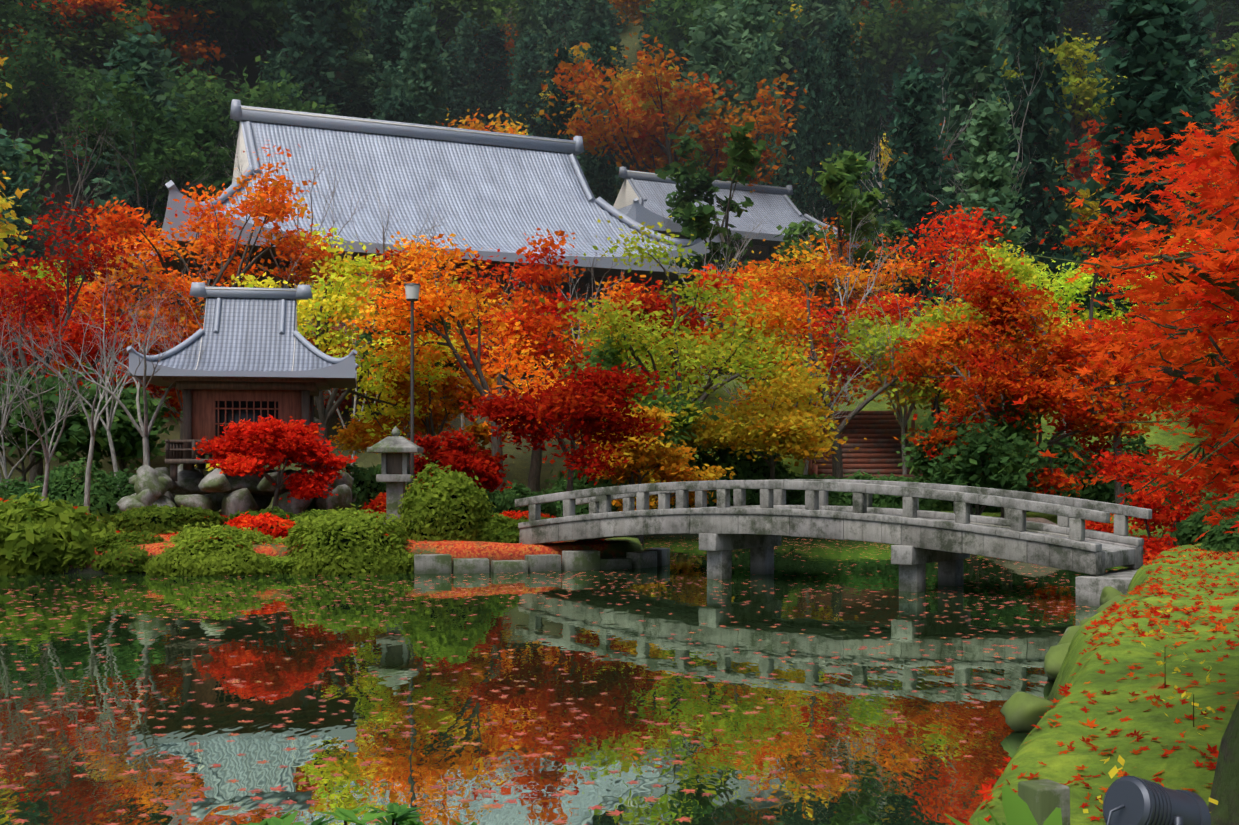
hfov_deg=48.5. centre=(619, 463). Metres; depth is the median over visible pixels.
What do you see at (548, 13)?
cedar tree
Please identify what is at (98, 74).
broadleaf tree
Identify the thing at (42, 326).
maple tree
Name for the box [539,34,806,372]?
broadleaf tree
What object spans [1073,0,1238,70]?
broadleaf tree
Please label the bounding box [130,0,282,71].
broadleaf tree
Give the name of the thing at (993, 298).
maple tree
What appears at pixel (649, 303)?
maple tree
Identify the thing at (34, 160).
broadleaf tree
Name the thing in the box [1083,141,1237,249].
broadleaf tree
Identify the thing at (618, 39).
cedar tree
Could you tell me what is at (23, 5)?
cedar tree
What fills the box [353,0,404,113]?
cedar tree
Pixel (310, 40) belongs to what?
cedar tree
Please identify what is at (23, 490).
dark shrub
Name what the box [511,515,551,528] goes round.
undergrowth
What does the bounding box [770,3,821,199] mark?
cedar tree
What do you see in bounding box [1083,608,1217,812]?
yellow twigs
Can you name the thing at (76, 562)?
azalea bush
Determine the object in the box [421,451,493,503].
shrub
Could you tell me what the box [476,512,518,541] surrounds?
undergrowth
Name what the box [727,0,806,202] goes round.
cedar tree
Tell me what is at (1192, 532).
bank shrub
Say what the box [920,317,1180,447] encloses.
maple tree
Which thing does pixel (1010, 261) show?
maple tree
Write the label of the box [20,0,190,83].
broadleaf tree
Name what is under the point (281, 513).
undergrowth
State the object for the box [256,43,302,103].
cedar tree
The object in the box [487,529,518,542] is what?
azalea bush
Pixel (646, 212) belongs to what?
hall
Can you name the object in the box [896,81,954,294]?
cedar tree
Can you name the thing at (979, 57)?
cedar tree
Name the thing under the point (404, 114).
cedar tree
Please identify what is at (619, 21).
cedar tree
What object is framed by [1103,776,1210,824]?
garden spotlight
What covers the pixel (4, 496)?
dark shrub
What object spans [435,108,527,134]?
broadleaf tree
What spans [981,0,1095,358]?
cedar tree
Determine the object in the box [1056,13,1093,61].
cedar tree
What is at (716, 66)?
cedar tree
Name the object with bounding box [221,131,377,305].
bare tree
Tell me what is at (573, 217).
hall
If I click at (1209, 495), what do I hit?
bank shrub
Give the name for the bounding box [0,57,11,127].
broadleaf tree
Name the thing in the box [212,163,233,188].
broadleaf tree
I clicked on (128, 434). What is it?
shrub
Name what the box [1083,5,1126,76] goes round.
cedar tree
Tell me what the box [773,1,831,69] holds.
broadleaf tree
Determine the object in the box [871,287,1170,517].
maple tree
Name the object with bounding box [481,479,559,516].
dark shrub
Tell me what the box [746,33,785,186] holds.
cedar tree
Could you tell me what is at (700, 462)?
hedge shrub
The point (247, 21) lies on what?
broadleaf tree
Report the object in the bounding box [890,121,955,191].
broadleaf tree
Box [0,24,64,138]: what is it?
broadleaf tree
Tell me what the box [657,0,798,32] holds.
broadleaf tree
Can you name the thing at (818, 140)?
cedar tree
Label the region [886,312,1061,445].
maple tree
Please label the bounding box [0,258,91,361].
maple tree
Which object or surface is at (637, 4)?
broadleaf tree
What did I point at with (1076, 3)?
broadleaf tree
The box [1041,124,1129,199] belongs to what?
broadleaf tree
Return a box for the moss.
[966,543,1238,824]
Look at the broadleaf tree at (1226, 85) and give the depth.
103.86 m
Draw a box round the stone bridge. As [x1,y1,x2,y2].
[515,479,1151,606]
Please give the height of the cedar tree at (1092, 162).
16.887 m
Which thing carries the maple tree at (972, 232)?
on the ground
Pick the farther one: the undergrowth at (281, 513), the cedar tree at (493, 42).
the cedar tree at (493, 42)
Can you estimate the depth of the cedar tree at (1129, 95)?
66.70 m
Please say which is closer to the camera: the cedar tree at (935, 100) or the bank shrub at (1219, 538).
the bank shrub at (1219, 538)
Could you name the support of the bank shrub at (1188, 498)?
on the ground
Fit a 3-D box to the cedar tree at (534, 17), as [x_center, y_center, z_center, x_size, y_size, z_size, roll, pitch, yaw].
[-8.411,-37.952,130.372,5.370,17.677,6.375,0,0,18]
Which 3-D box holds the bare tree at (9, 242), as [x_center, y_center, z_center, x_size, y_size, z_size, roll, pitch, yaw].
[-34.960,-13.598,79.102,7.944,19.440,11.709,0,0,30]
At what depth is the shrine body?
36.01 m
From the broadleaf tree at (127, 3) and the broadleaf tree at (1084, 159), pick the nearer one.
the broadleaf tree at (1084, 159)
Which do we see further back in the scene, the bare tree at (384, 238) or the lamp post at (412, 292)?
the bare tree at (384, 238)
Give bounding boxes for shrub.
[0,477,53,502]
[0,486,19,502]
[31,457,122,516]
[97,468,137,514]
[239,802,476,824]
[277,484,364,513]
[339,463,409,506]
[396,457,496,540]
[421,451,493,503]
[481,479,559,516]
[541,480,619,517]
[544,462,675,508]
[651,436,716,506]
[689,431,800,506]
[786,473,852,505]
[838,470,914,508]
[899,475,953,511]
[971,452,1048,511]
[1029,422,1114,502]
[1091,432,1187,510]
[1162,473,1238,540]
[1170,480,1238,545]
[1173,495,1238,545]
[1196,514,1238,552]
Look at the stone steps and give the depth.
54.16 m
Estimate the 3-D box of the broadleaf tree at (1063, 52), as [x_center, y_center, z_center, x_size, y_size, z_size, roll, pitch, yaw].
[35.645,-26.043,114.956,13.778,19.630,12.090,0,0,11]
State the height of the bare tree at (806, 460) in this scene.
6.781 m
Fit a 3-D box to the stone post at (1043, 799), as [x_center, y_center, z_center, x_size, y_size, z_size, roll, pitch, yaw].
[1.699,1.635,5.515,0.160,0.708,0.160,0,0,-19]
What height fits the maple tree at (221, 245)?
12.483 m
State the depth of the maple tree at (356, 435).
46.49 m
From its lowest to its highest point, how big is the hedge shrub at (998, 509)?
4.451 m
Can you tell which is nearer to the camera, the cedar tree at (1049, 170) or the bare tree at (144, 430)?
the bare tree at (144, 430)
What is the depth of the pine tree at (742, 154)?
71.75 m
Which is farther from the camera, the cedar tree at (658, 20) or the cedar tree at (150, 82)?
the cedar tree at (658, 20)
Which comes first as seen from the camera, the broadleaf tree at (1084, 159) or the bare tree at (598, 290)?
the bare tree at (598, 290)
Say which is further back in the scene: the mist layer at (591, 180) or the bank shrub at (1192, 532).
the mist layer at (591, 180)
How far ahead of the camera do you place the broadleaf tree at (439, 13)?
128.15 m
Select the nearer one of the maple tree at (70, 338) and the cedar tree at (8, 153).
the maple tree at (70, 338)
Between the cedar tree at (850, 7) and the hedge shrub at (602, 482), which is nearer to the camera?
the hedge shrub at (602, 482)
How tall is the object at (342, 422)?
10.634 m
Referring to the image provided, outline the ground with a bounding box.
[0,0,1238,709]
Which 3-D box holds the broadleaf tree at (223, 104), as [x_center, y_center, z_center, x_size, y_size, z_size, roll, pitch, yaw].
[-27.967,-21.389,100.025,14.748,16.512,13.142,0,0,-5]
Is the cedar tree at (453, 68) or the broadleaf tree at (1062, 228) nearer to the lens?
the broadleaf tree at (1062, 228)
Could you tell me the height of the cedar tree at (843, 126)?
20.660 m
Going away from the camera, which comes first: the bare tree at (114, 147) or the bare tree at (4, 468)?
the bare tree at (4, 468)
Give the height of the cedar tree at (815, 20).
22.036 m
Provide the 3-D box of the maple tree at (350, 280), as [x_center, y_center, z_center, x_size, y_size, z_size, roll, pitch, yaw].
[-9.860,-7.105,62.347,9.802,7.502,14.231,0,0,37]
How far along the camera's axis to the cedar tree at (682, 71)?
127.54 m
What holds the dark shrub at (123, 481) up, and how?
on the ground
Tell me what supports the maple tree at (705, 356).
on the ground
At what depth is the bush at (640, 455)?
40.13 m
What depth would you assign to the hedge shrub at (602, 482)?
44.92 m
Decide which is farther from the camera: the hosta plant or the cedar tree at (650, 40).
the cedar tree at (650, 40)
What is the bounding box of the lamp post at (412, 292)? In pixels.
[404,283,420,490]
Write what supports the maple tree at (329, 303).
on the ground
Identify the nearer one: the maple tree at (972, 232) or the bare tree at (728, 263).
the maple tree at (972, 232)
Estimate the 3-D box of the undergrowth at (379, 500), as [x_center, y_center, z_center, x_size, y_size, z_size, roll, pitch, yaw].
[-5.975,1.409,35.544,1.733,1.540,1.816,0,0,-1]
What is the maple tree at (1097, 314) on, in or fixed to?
on the ground
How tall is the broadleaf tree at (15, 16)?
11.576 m
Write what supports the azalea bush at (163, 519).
on the ground
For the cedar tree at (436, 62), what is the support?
on the ground
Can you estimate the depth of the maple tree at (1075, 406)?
39.99 m
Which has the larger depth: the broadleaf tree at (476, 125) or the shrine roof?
the broadleaf tree at (476, 125)
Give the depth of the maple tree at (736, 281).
55.51 m
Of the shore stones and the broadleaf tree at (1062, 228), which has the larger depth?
the broadleaf tree at (1062, 228)
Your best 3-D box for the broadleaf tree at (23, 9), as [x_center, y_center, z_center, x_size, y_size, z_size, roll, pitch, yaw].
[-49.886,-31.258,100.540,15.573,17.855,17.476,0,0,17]
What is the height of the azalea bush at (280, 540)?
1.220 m
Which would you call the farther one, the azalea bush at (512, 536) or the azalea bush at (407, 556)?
the azalea bush at (512, 536)
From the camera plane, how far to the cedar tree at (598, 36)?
114.08 m
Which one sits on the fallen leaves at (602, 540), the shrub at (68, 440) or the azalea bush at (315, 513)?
the azalea bush at (315, 513)
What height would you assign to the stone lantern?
2.600 m
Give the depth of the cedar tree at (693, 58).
114.43 m
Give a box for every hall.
[131,99,722,380]
[613,167,867,341]
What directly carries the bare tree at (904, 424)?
on the ground
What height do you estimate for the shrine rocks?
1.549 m
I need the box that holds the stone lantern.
[367,426,422,531]
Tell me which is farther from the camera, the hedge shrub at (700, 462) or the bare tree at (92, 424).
the hedge shrub at (700, 462)
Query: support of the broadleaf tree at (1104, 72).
on the ground
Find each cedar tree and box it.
[0,0,53,25]
[0,128,75,377]
[62,20,184,313]
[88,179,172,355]
[185,25,242,61]
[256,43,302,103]
[260,0,354,116]
[285,53,337,114]
[332,49,383,117]
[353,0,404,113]
[356,0,444,125]
[367,61,404,119]
[377,82,423,123]
[388,0,452,126]
[424,18,444,108]
[433,39,477,127]
[444,11,494,127]
[468,19,516,132]
[474,0,518,38]
[496,26,553,137]
[503,0,552,109]
[508,0,563,23]
[535,0,566,81]
[538,37,584,159]
[549,0,588,89]
[561,0,625,119]
[572,16,626,204]
[576,109,616,209]
[585,4,632,74]
[602,0,628,29]
[634,18,670,156]
[638,0,699,89]
[664,3,769,184]
[671,24,692,132]
[677,30,739,179]
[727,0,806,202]
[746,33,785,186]
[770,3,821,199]
[778,0,802,14]
[779,0,860,190]
[787,29,833,226]
[796,0,868,104]
[809,5,864,200]
[810,146,862,291]
[845,56,897,373]
[853,0,902,129]
[867,53,962,356]
[883,0,1043,349]
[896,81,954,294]
[913,0,973,104]
[935,90,1037,340]
[943,64,962,215]
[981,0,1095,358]
[986,0,1036,98]
[1039,17,1067,114]
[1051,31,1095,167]
[1053,145,1136,370]
[1056,0,1230,339]
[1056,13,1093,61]
[1057,0,1117,59]
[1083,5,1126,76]
[1108,0,1237,338]
[1189,69,1238,345]
[1197,0,1238,77]
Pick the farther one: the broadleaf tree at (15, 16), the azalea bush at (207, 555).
the broadleaf tree at (15, 16)
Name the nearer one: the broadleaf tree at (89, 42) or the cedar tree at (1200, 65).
the cedar tree at (1200, 65)
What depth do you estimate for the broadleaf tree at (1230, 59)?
112.29 m
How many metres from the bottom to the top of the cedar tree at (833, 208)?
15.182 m
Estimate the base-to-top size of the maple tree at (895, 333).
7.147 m
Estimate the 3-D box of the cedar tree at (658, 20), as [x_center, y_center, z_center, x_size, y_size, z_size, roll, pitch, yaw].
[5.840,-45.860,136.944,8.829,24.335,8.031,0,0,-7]
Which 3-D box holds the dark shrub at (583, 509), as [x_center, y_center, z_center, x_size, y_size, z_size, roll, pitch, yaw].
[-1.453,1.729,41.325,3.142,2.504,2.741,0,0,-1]
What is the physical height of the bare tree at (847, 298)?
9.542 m
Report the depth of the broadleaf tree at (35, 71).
98.34 m
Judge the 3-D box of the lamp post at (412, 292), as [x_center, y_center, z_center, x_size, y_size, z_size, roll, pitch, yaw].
[-5.157,-1.426,34.256,0.420,6.163,0.420,0,0,-1]
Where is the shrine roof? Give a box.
[127,282,358,387]
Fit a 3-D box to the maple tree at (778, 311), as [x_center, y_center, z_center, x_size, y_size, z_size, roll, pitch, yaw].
[7.540,-3.543,50.116,11.569,9.993,9.910,0,0,38]
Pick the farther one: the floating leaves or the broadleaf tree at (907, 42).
the broadleaf tree at (907, 42)
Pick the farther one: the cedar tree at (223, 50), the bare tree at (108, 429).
the cedar tree at (223, 50)
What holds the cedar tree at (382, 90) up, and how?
on the ground
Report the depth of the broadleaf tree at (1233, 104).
111.82 m
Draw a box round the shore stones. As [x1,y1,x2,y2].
[1000,586,1125,731]
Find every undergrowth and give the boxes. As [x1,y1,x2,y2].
[99,505,146,524]
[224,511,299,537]
[227,506,301,521]
[357,492,385,521]
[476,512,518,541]
[499,510,555,519]
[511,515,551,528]
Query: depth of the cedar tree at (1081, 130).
116.50 m
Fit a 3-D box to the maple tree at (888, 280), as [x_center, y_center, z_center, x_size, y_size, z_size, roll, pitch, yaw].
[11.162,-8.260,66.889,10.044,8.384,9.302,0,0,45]
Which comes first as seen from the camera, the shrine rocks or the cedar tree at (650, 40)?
the shrine rocks
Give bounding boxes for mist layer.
[0,0,1238,377]
[1,0,1237,374]
[1,0,1238,480]
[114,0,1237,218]
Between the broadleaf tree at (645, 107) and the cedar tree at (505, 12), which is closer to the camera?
the broadleaf tree at (645, 107)
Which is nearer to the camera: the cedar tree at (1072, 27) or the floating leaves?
the floating leaves
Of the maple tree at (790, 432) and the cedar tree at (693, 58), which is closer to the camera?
the maple tree at (790, 432)
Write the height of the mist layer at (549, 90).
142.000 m
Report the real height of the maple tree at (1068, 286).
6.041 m
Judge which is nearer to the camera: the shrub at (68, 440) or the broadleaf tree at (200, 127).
the shrub at (68, 440)
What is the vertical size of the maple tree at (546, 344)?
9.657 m
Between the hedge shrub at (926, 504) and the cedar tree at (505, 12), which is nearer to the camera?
the hedge shrub at (926, 504)
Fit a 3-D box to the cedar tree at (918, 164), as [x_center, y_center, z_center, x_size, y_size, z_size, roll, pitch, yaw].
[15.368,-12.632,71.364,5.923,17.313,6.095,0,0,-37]
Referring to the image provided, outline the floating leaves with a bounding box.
[0,536,1144,824]
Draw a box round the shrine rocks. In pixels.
[116,464,356,515]
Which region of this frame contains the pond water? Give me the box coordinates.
[0,535,1149,824]
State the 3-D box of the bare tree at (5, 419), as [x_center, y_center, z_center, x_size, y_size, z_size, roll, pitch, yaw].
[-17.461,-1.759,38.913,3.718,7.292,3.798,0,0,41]
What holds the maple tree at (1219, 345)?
on the ground
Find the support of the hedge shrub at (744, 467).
on the ground
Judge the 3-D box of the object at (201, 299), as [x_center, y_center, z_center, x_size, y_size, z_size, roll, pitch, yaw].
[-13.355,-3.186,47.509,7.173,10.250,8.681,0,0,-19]
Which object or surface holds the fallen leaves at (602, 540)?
on the ground
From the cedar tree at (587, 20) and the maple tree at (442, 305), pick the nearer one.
the maple tree at (442, 305)
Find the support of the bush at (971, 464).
on the ground
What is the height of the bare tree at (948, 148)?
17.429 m
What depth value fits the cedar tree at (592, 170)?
109.60 m
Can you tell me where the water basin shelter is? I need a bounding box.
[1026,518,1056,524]
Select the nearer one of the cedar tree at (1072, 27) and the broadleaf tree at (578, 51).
the broadleaf tree at (578, 51)
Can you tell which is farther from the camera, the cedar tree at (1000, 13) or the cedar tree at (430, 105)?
the cedar tree at (1000, 13)
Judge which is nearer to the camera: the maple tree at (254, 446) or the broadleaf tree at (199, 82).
the maple tree at (254, 446)
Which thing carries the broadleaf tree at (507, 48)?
on the ground
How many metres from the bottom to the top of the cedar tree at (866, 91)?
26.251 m
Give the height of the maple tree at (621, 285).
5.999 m
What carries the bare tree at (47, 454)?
on the ground
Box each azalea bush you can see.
[50,550,88,573]
[73,529,167,573]
[108,503,228,534]
[141,522,278,575]
[261,554,298,573]
[266,536,304,559]
[278,507,375,536]
[283,504,417,575]
[386,550,420,572]
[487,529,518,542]
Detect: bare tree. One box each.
[0,69,127,370]
[0,284,77,487]
[0,315,100,500]
[0,369,67,486]
[1,250,170,488]
[18,287,173,514]
[40,276,211,465]
[43,105,222,305]
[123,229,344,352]
[145,275,223,473]
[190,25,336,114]
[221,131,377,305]
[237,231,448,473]
[336,168,462,275]
[377,216,535,434]
[521,222,629,449]
[640,197,769,373]
[689,310,793,421]
[786,333,882,474]
[799,193,912,399]
[823,226,1012,473]
[845,48,1052,299]
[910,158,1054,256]
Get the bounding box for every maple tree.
[0,193,185,487]
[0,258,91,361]
[0,263,125,394]
[5,250,202,352]
[50,298,203,465]
[60,140,337,439]
[162,299,343,398]
[192,414,357,512]
[195,224,472,470]
[257,223,464,421]
[270,235,522,366]
[304,312,392,432]
[328,231,642,489]
[329,334,516,455]
[392,238,541,333]
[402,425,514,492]
[440,228,604,492]
[459,360,680,491]
[527,216,843,431]
[528,277,722,404]
[552,272,724,401]
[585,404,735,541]
[653,365,866,502]
[683,260,874,408]
[689,235,1006,478]
[752,212,938,375]
[782,202,1049,417]
[816,296,1079,422]
[850,237,1063,333]
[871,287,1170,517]
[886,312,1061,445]
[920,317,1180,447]
[921,253,1111,357]
[947,209,1227,451]
[1008,309,1200,504]
[1069,235,1231,354]
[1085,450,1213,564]
[1174,333,1236,410]
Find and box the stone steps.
[803,395,922,478]
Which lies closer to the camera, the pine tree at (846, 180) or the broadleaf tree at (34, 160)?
the pine tree at (846, 180)
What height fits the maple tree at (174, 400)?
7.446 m
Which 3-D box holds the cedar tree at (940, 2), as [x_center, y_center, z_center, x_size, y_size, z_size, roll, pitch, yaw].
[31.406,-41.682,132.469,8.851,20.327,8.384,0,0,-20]
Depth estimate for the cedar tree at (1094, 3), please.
132.01 m
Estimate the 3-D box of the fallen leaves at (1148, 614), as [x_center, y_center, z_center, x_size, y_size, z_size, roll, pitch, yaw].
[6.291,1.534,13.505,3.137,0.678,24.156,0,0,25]
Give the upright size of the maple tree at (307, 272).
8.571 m
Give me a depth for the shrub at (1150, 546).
30.25 m
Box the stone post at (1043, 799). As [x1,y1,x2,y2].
[1018,779,1069,824]
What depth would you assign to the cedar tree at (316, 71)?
118.83 m
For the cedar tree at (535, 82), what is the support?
on the ground
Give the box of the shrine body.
[162,377,329,480]
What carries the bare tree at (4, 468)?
on the ground
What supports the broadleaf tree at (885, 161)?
on the ground
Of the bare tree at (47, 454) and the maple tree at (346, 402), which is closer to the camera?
the bare tree at (47, 454)
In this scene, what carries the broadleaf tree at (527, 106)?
on the ground
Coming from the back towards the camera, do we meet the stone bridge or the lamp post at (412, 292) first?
the lamp post at (412, 292)
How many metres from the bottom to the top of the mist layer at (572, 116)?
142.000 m
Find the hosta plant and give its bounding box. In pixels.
[945,785,1061,824]
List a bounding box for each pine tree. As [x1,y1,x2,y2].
[655,122,835,374]
[742,150,908,375]
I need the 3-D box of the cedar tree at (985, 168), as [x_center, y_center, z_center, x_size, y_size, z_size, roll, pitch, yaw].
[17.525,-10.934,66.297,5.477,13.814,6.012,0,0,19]
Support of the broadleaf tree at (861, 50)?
on the ground
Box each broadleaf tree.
[0,0,25,39]
[0,0,75,128]
[0,5,104,181]
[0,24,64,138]
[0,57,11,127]
[0,170,31,268]
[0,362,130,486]
[6,127,65,248]
[14,0,239,92]
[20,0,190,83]
[37,89,233,195]
[54,65,235,299]
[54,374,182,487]
[58,55,182,186]
[63,119,96,224]
[111,0,176,29]
[125,52,339,182]
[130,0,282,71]
[130,0,378,95]
[152,60,303,167]
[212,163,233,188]
[245,0,373,58]
[346,286,466,483]
[355,0,534,89]
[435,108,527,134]
[449,22,520,98]
[502,75,585,138]
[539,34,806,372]
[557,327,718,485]
[565,42,641,101]
[608,48,686,155]
[609,0,712,35]
[628,0,830,100]
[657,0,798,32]
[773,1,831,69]
[796,133,899,193]
[805,0,1002,151]
[849,19,892,131]
[852,0,912,26]
[889,217,1104,361]
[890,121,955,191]
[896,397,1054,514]
[974,0,1105,49]
[984,28,1126,192]
[1012,116,1130,306]
[1037,169,1225,271]
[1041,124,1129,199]
[1052,76,1237,188]
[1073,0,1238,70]
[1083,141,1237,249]
[1084,50,1142,131]
[1102,44,1238,138]
[1195,11,1238,139]
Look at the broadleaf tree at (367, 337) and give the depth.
49.34 m
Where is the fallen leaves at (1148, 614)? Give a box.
[960,543,1238,824]
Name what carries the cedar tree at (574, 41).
on the ground
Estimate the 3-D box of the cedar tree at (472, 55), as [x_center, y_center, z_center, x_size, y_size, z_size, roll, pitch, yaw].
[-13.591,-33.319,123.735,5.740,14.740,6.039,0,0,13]
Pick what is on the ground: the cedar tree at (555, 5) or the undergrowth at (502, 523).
the cedar tree at (555, 5)
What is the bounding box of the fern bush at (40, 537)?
[0,486,121,575]
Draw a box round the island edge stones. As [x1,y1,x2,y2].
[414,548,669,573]
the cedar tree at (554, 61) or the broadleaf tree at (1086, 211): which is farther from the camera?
the cedar tree at (554, 61)
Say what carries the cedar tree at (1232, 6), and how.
on the ground
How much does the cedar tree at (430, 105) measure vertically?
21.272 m
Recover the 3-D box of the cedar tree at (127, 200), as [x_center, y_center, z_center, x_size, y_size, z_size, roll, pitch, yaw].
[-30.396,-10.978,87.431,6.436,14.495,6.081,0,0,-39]
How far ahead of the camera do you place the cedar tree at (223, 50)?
123.82 m
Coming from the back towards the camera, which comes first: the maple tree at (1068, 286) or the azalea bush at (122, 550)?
the maple tree at (1068, 286)
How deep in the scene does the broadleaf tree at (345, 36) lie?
123.84 m
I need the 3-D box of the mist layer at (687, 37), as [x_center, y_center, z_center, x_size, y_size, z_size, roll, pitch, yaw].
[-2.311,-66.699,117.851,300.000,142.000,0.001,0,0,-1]
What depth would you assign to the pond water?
13.97 m
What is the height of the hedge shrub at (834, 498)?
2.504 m
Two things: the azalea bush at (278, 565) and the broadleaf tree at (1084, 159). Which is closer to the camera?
the azalea bush at (278, 565)
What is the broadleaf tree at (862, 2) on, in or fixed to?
on the ground
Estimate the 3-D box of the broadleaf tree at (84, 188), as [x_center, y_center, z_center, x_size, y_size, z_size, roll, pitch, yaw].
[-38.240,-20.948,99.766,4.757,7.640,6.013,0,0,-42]
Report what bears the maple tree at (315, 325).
on the ground
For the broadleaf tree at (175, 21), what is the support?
on the ground
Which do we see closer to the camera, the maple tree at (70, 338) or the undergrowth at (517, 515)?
the undergrowth at (517, 515)
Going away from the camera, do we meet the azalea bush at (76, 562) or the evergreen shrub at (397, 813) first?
the evergreen shrub at (397, 813)
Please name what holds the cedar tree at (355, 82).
on the ground
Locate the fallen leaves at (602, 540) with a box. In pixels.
[97,514,610,552]
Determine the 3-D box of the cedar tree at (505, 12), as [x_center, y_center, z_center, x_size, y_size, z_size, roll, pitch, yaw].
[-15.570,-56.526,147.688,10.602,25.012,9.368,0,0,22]
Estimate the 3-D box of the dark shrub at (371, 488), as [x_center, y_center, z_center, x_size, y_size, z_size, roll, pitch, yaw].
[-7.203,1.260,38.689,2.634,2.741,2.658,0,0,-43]
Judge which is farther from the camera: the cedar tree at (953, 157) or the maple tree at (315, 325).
the cedar tree at (953, 157)
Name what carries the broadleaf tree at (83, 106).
on the ground
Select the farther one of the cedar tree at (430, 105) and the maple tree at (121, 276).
the cedar tree at (430, 105)
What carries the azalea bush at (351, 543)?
on the ground
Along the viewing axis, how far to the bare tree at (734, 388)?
51.44 m
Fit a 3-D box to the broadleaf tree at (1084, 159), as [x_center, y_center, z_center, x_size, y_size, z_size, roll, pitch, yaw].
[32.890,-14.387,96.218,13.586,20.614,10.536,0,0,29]
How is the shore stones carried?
on the ground
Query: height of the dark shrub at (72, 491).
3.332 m
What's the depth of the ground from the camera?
57.13 m
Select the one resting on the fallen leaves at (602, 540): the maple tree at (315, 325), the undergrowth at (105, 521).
the undergrowth at (105, 521)
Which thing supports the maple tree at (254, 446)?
on the ground
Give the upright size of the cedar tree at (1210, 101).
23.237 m
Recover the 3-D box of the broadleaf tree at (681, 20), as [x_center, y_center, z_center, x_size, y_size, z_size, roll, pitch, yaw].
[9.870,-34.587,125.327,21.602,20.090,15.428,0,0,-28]
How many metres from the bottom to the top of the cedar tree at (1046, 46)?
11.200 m
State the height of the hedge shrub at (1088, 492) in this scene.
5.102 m
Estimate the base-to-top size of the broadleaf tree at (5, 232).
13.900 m
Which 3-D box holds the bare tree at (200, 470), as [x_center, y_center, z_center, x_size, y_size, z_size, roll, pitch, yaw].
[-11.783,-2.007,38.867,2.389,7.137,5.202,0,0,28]
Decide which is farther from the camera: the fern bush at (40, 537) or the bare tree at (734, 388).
the bare tree at (734, 388)
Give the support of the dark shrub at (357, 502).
on the ground
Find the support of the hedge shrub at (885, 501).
on the ground
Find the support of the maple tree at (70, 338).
on the ground
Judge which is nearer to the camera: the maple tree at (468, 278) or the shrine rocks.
the shrine rocks
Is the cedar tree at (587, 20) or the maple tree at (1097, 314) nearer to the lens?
the maple tree at (1097, 314)
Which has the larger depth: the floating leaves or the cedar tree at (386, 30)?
the cedar tree at (386, 30)
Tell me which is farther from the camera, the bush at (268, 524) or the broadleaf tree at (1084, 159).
the broadleaf tree at (1084, 159)
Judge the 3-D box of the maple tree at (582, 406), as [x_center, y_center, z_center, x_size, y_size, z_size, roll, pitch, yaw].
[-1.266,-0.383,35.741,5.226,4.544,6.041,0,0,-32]
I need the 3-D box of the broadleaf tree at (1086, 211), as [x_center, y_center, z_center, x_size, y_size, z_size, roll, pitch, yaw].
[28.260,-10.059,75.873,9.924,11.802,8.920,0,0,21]
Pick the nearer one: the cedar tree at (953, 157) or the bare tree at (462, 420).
the bare tree at (462, 420)
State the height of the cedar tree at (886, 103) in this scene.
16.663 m
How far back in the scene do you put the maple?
5.79 m
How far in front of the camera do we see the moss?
8.66 m

